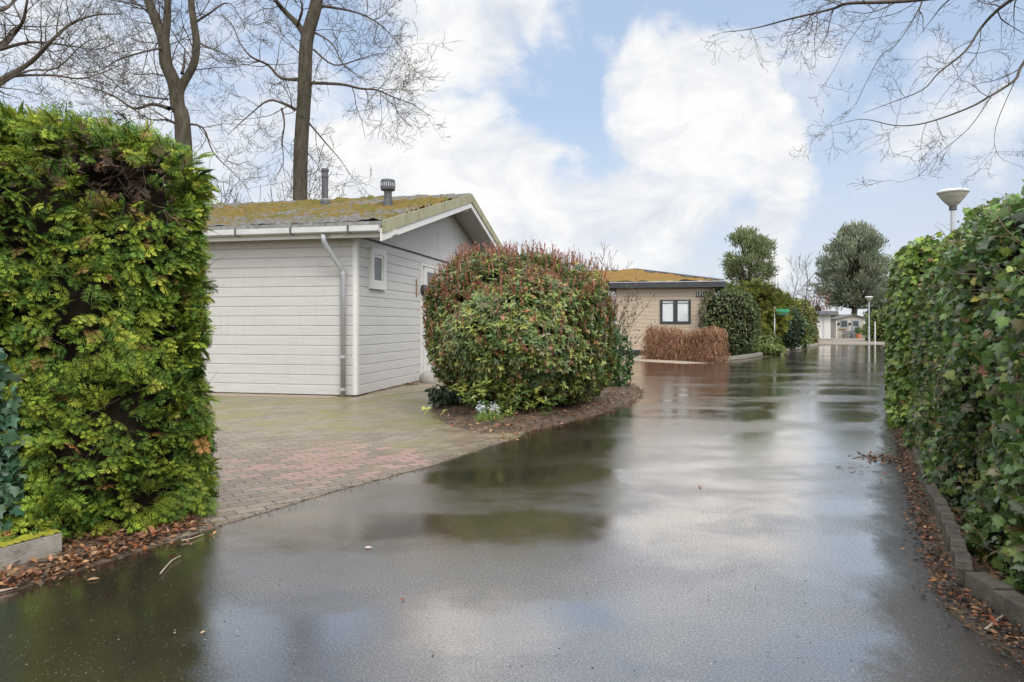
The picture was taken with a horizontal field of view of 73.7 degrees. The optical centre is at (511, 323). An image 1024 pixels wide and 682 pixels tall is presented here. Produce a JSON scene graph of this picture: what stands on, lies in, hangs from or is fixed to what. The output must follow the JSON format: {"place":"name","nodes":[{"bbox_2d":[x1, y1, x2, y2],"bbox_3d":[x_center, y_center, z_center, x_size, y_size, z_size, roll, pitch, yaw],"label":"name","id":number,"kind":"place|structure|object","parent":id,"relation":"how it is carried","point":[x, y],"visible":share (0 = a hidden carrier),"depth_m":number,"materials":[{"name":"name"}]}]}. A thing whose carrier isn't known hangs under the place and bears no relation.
{"place":"outdoors","nodes":[
{"label":"outdoors","id":0,"kind":"place"},
{"bbox_2d":[0,530,181,594],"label":"verge soil","id":1,"kind":"structure","parent":0,"point":[32,564],"depth_m":3.93,"materials":[{"name":"brown soil"}]},
{"bbox_2d":[0,586,17,591],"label":"twig","id":2,"kind":"object","parent":1,"relation":"on","point":[1,590],"visible":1,"depth_m":3.43,"materials":[{"name":"beige wood"}]},
{"bbox_2d":[0,529,61,569],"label":"kerb block","id":3,"kind":"structure","parent":1,"relation":"on","point":[23,548],"depth_m":3.87,"materials":[{"name":"concrete"}]},
{"bbox_2d":[0,505,225,595],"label":"fallen leaves","id":4,"kind":"object","parent":1,"relation":"on","point":[78,561],"depth_m":4.04,"materials":[{"name":"brown plant"}]},
{"bbox_2d":[0,88,250,541],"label":"conifer hedge","id":5,"kind":"object","parent":1,"relation":"on","point":[105,339],"visible":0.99,"depth_m":4.46,"materials":[{"name":"green plant"}]},
{"bbox_2d":[0,348,54,530],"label":"ivy plant","id":6,"kind":"object","parent":5,"relation":"attached to","point":[10,489],"visible":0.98,"depth_m":4.01,"materials":[{"name":"green plant"}]},
{"bbox_2d":[126,382,525,540],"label":"driveway","id":7,"kind":"structure","parent":0,"point":[287,451],"depth_m":7.61,"materials":[{"name":"grey brick"}]},
{"bbox_2d":[359,378,452,398],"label":"path","id":8,"kind":"structure","parent":0,"point":[419,387],"depth_m":13.93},
{"bbox_2d":[364,383,417,393],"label":"fallen leaves","id":9,"kind":"object","parent":8,"relation":"on","point":[396,386],"visible":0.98,"depth_m":14.73,"materials":[{"name":"brown plant"}]},
{"bbox_2d":[419,371,437,382],"bbox_3d":[-1.899,1.269,15.581,0.440,0.386,0.423,0,0,0],"label":"boulder","id":10,"kind":"object","parent":8,"relation":"on","point":[426,377],"visible":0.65,"depth_m":15.41,"materials":[{"name":"stone"}]},
{"bbox_2d":[0,345,1023,681],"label":"road","id":11,"kind":"structure","parent":0,"point":[516,549],"depth_m":3.71,"materials":[{"name":"grey asphalt"}]},
{"bbox_2d":[159,555,180,574],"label":"twig","id":12,"kind":"object","parent":11,"relation":"on","point":[167,565],"visible":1,"depth_m":3.78,"materials":[{"name":"beige wood"}]},
{"bbox_2d":[185,400,637,531],"bbox_3d":[0.129,1.331,8.191,0.584,0.031,8.828,0,0,29],"label":"grit","id":13,"kind":"object","parent":11,"relation":"on","point":[377,477],"visible":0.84,"depth_m":5.86,"materials":[{"name":"brown stone"}]},
{"bbox_2d":[91,420,873,671],"bbox_3d":[-1.200,1.336,6.526,10.444,0.022,7.802,0,0,0],"label":"grit","id":14,"kind":"object","parent":11,"relation":"on","point":[521,585],"visible":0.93,"depth_m":3.09,"materials":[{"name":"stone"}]},
{"bbox_2d":[817,369,913,480],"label":"fallen leaves","id":15,"kind":"object","parent":11,"relation":"on","point":[884,458],"visible":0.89,"depth_m":6.82,"materials":[{"name":"brown plant"}]},
{"bbox_2d":[908,581,1023,669],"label":"fallen leaves","id":16,"kind":"object","parent":11,"relation":"on","point":[1001,648],"visible":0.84,"depth_m":3.03,"materials":[{"name":"plant"}]},
{"bbox_2d":[0,0,1023,323],"label":"sky","id":17,"kind":"structure","parent":0,"point":[572,124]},
{"bbox_2d":[616,340,829,362],"bbox_3d":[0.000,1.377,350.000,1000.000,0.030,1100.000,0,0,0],"label":"ground","id":18,"kind":"structure","parent":0,"point":[762,356],"depth_m":28.55,"materials":[{"name":"grey concrete"}]},
{"bbox_2d":[0,0,191,118],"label":"bare tree","id":19,"kind":"object","parent":18,"relation":"on","point":[6,41],"visible":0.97,"depth_m":15.23,"materials":[{"name":"brown plant"}]},
{"bbox_2d":[12,0,317,203],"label":"bare tree","id":20,"kind":"object","parent":18,"relation":"on","point":[182,126],"visible":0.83,"depth_m":20.89,"materials":[{"name":"brown plant"}]},
{"bbox_2d":[206,393,336,397],"bbox_3d":[-7.502,1.351,13.405,8.650,0.030,0.400,0,0,12],"label":"gravel strip","id":21,"kind":"object","parent":18,"relation":"on","point":[270,395],"visible":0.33,"depth_m":12.74,"materials":[{"name":"grey gravel"}]},
{"bbox_2d":[214,139,331,202],"bbox_3d":[-11.951,-3.220,30.780,8.948,9.272,7.795,0,0,0],"label":"bare thicket","id":22,"kind":"object","parent":18,"relation":"on","point":[291,176],"visible":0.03,"depth_m":29.26,"materials":[{"name":"brown plant"}]},
{"bbox_2d":[184,0,463,200],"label":"bare tree","id":23,"kind":"object","parent":18,"relation":"on","point":[305,82],"visible":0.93,"depth_m":26.76,"materials":[{"name":"brown plant"}]},
{"bbox_2d":[168,168,505,396],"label":"wooden house","id":24,"kind":"structure","parent":18,"relation":"on","point":[314,297],"depth_m":13.10,"materials":[{"name":"white paint"}]},
{"bbox_2d":[368,247,386,289],"bbox_3d":[-2.654,-1.080,13.484,0.070,0.800,0.740,0,0,12],"label":"window","id":25,"kind":"structure","parent":24,"relation":"in","point":[377,258],"depth_m":13.45,"materials":[{"name":"white paint"}]},
{"bbox_2d":[420,285,426,296],"bbox_3d":[-2.064,-0.747,16.007,0.170,0.345,0.166,0,0,0],"label":"wall lamp","id":26,"kind":"object","parent":24,"relation":"attached to","point":[422,288],"visible":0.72,"depth_m":15.94,"materials":[{"name":"black metal"}]},
{"bbox_2d":[420,263,439,374],"bbox_3d":[-1.995,-0.070,16.629,0.055,2.720,1.326,0,0,12],"label":"door","id":27,"kind":"structure","parent":24,"relation":"in","point":[428,270],"depth_m":16.13,"materials":[{"name":"white paint"}]},
{"bbox_2d":[435,382,642,432],"bbox_3d":[0.598,1.284,12.319,3.501,0.192,7.982,0,0,10],"label":"soil bed","id":28,"kind":"object","parent":18,"relation":"on","point":[526,426],"visible":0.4,"depth_m":9.79,"materials":[{"name":"brown soil"}]},
{"bbox_2d":[424,379,485,407],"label":"shrub","id":29,"kind":"object","parent":28,"relation":"on","point":[438,397],"visible":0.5,"depth_m":10.75,"materials":[{"name":"green plant"}]},
{"bbox_2d":[473,401,512,422],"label":"flower clump","id":30,"kind":"object","parent":28,"relation":"on","point":[483,416],"visible":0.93,"depth_m":9.15,"materials":[{"name":"green plant"}]},
{"bbox_2d":[421,238,638,416],"bbox_3d":[0.237,-0.009,10.741,3.415,2.799,3.982,0,0,0],"label":"shrub","id":31,"kind":"object","parent":28,"relation":"on","point":[517,330],"visible":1,"depth_m":9.64,"materials":[{"name":"green plant"}]},
{"bbox_2d":[430,382,644,442],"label":"fallen leaves","id":32,"kind":"object","parent":28,"relation":"on","point":[579,403],"visible":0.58,"depth_m":9.81,"materials":[{"name":"brown plant"}]},
{"bbox_2d":[599,328,638,386],"bbox_3d":[1.948,0.697,14.060,1.292,1.500,1.343,0,0,0],"label":"laurel bush","id":33,"kind":"object","parent":28,"relation":"on","point":[624,368],"visible":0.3,"depth_m":13.80,"materials":[{"name":"green plant"}]},
{"bbox_2d":[610,274,665,382],"bbox_3d":[2.120,0.131,15.121,2.141,2.446,2.270,0,0,-14],"label":"shrub","id":34,"kind":"object","parent":28,"relation":"on","point":[623,324],"visible":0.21,"depth_m":14.86,"materials":[{"name":"brown plant"}]},
{"bbox_2d":[569,242,632,334],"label":"bare tree","id":35,"kind":"object","parent":18,"relation":"on","point":[615,293],"visible":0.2,"depth_m":43.98,"materials":[{"name":"brown plant"}]},
{"bbox_2d":[535,268,725,354],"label":"wooden house","id":36,"kind":"structure","parent":18,"relation":"on","point":[676,302],"depth_m":29.23,"materials":[{"name":"beige wood"}]},
{"bbox_2d":[660,300,690,323],"bbox_3d":[6.955,-0.520,29.054,1.270,1.020,0.060,0,0,12],"label":"window","id":37,"kind":"structure","parent":36,"relation":"in","point":[671,311],"depth_m":29.03,"materials":[{"name":"black paint"}]},
{"bbox_2d":[696,292,703,296],"bbox_3d":[7.943,-1.245,28.833,0.320,0.210,0.030,0,0,12],"label":"house number","id":38,"kind":"object","parent":36,"relation":"attached to","point":[699,294],"visible":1,"depth_m":28.82,"materials":[{"name":"white paint"}]},
{"bbox_2d":[619,355,706,363],"bbox_3d":[5.564,1.359,26.299,2.863,0.030,6.312,0,0,0],"label":"gravel strip","id":39,"kind":"object","parent":18,"relation":"on","point":[637,358],"visible":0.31,"depth_m":24.42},
{"bbox_2d":[640,324,730,362],"bbox_3d":[6.293,0.653,25.082,1.330,1.434,3.726,0,0,-37],"label":"deciduous hedge","id":40,"kind":"object","parent":39,"relation":"on","point":[679,345],"visible":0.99,"depth_m":24.87,"materials":[{"name":"brown plant"}]},
{"bbox_2d":[698,287,762,355],"bbox_3d":[9.106,-0.092,28.692,2.611,3.152,2.653,0,0,0],"label":"clipped shrub","id":41,"kind":"object","parent":18,"relation":"on","point":[735,315],"visible":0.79,"depth_m":27.84,"materials":[{"name":"green plant"}]},
{"bbox_2d":[717,224,782,282],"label":"pine tree","id":42,"kind":"object","parent":18,"relation":"on","point":[754,243],"visible":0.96,"depth_m":57.23,"materials":[{"name":"green plant"}]},
{"bbox_2d":[721,276,792,344],"bbox_3d":[11.560,-0.273,33.511,4.479,4.201,3.570,0,0,0],"label":"conifer shrub","id":43,"kind":"object","parent":18,"relation":"on","point":[768,297],"visible":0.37,"depth_m":32.61,"materials":[{"name":"green plant"}]},
{"bbox_2d":[744,328,780,353],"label":"shrub","id":44,"kind":"object","parent":18,"relation":"on","point":[773,339],"visible":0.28,"depth_m":31.74,"materials":[{"name":"green plant"}]},
{"bbox_2d":[716,343,818,359],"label":"kerb","id":45,"kind":"structure","parent":18,"relation":"on","point":[754,354],"depth_m":28.07,"materials":[{"name":"concrete"}]},
{"bbox_2d":[753,341,786,354],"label":"shrub","id":46,"kind":"object","parent":18,"relation":"on","point":[769,349],"visible":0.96,"depth_m":29.49,"materials":[{"name":"green plant"}]},
{"bbox_2d":[762,258,792,297],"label":"bare tree","id":47,"kind":"object","parent":18,"relation":"on","point":[774,280],"visible":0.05,"depth_m":60.21,"materials":[{"name":"brown plant"}]},
{"bbox_2d":[774,307,788,333],"bbox_3d":[12.760,0.290,32.332,0.696,2.220,0.072,0,0,12],"label":"street sign","id":48,"kind":"object","parent":18,"relation":"on","point":[782,310],"visible":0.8,"depth_m":32.33,"materials":[{"name":"metal"}]},
{"bbox_2d":[778,286,808,347],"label":"conifer shrub","id":49,"kind":"object","parent":18,"relation":"on","point":[788,297],"visible":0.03,"depth_m":35.14,"materials":[{"name":"green plant"}]},
{"bbox_2d":[781,304,807,349],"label":"dark shrub","id":50,"kind":"object","parent":18,"relation":"on","point":[793,331],"visible":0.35,"depth_m":34.28,"materials":[{"name":"green plant"}]},
{"bbox_2d":[796,314,815,348],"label":"rhododendron","id":51,"kind":"object","parent":18,"relation":"on","point":[806,342],"visible":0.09,"depth_m":37.58,"materials":[{"name":"green plant"}]},
{"bbox_2d":[792,297,820,344],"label":"clipped hedge","id":52,"kind":"object","parent":18,"relation":"on","point":[809,311],"visible":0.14,"depth_m":43.86,"materials":[{"name":"green plant"}]},
{"bbox_2d":[781,254,832,310],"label":"bare tree","id":53,"kind":"object","parent":18,"relation":"on","point":[807,292],"visible":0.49,"depth_m":62.32,"materials":[{"name":"brown plant"}]},
{"bbox_2d":[810,291,830,310],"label":"beech bush","id":54,"kind":"object","parent":18,"relation":"on","point":[820,302],"visible":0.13,"depth_m":69.71,"materials":[{"name":"brown plant"}]},
{"bbox_2d":[816,311,838,340],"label":"white building","id":55,"kind":"structure","parent":18,"relation":"on","point":[824,324],"depth_m":54.00,"materials":[{"name":"concrete"}]},
{"bbox_2d":[805,219,892,314],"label":"pine tree","id":56,"kind":"object","parent":18,"relation":"on","point":[862,272],"visible":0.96,"depth_m":74.41,"materials":[{"name":"green plant"}]},
{"bbox_2d":[700,0,1023,189],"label":"bare tree","id":57,"kind":"object","parent":18,"relation":"on","point":[892,2],"visible":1,"depth_m":8.36,"materials":[{"name":"brown plant"}]},
{"bbox_2d":[862,299,885,316],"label":"round bush","id":58,"kind":"object","parent":18,"relation":"on","point":[874,305],"visible":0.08,"depth_m":65.95,"materials":[{"name":"green plant"}]},
{"bbox_2d":[818,338,883,344],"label":"pavement","id":59,"kind":"structure","parent":0,"point":[847,341],"depth_m":49.42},
{"bbox_2d":[842,331,852,337],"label":"garden bench","id":60,"kind":"object","parent":59,"relation":"on","point":[849,332],"visible":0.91,"depth_m":64.40,"materials":[{"name":"grey wood"}]},
{"bbox_2d":[831,314,865,337],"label":"garden shed","id":61,"kind":"structure","parent":59,"relation":"on","point":[844,320],"depth_m":64.80,"materials":[{"name":"white wood"}]},
{"bbox_2d":[840,320,847,326],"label":"window","id":62,"kind":"structure","parent":61,"relation":"in","point":[843,323],"depth_m":64.74,"materials":[{"name":"white glass"}]},
{"bbox_2d":[852,320,859,337],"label":"door","id":63,"kind":"structure","parent":61,"relation":"in","point":[855,323],"depth_m":64.76,"materials":[{"name":"white wood"}]},
{"bbox_2d":[854,326,861,337],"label":"potted plant","id":64,"kind":"object","parent":59,"relation":"on","point":[859,331],"visible":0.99,"depth_m":63.97,"materials":[{"name":"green plant"}]},
{"bbox_2d":[861,323,866,336],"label":"potted plant","id":65,"kind":"object","parent":59,"relation":"on","point":[863,327],"visible":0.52,"depth_m":64.13,"materials":[{"name":"green plant"}]},
{"bbox_2d":[865,296,872,343],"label":"street lamp","id":66,"kind":"object","parent":59,"relation":"on","point":[868,298],"visible":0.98,"depth_m":46.25,"materials":[{"name":"metal"}]},
{"bbox_2d":[861,306,887,341],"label":"clipped hedge","id":67,"kind":"object","parent":59,"relation":"on","point":[878,317],"visible":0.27,"depth_m":52.77,"materials":[{"name":"green plant"}]},
{"bbox_2d":[874,321,875,343],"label":"marker post","id":68,"kind":"object","parent":59,"relation":"on","point":[874,332],"visible":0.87,"depth_m":46.26,"materials":[{"name":"metal"}]},
{"bbox_2d":[883,345,1023,658],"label":"hedge soil","id":69,"kind":"structure","parent":0,"point":[977,568],"depth_m":3.70,"materials":[{"name":"brown soil"}]},
{"bbox_2d":[698,422,1023,648],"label":"fallen leaves","id":70,"kind":"object","parent":69,"relation":"on","point":[928,537],"depth_m":4.24,"materials":[{"name":"brown plant"}]},
{"bbox_2d":[880,231,953,429],"bbox_3d":[6.294,0.126,9.838,1.730,2.680,3.687,0,0,27],"label":"ivy hedge","id":71,"kind":"object","parent":69,"relation":"on","point":[909,262],"visible":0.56,"depth_m":8.71,"materials":[{"name":"green plant"}]},
{"bbox_2d":[907,428,973,587],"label":"kerb","id":72,"kind":"structure","parent":69,"relation":"on","point":[961,558],"depth_m":4.20,"materials":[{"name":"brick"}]},
{"bbox_2d":[936,188,969,245],"bbox_3d":[7.879,-0.505,12.200,0.516,3.809,0.516,0,0,0],"label":"street lamp","id":73,"kind":"object","parent":69,"relation":"on","point":[952,198],"visible":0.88,"depth_m":12.11,"materials":[{"name":"metal"}]},
{"bbox_2d":[897,140,1023,592],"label":"ivy hedge","id":74,"kind":"object","parent":69,"relation":"on","point":[964,423],"visible":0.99,"depth_m":4.00,"materials":[{"name":"green plant"}]},
{"bbox_2d":[939,503,1021,610],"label":"fallen leaves","id":75,"kind":"object","parent":69,"relation":"on","point":[986,565],"depth_m":3.78,"materials":[{"name":"brown plant"}]},
{"bbox_2d":[983,615,1003,632],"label":"twig","id":76,"kind":"object","parent":69,"relation":"on","point":[985,630],"visible":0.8,"depth_m":3.00,"materials":[{"name":"beige wood"}]},
{"bbox_2d":[965,572,1023,628],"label":"kerb","id":77,"kind":"structure","parent":69,"relation":"on","point":[1004,598],"depth_m":3.19,"materials":[{"name":"concrete"}]}
]}

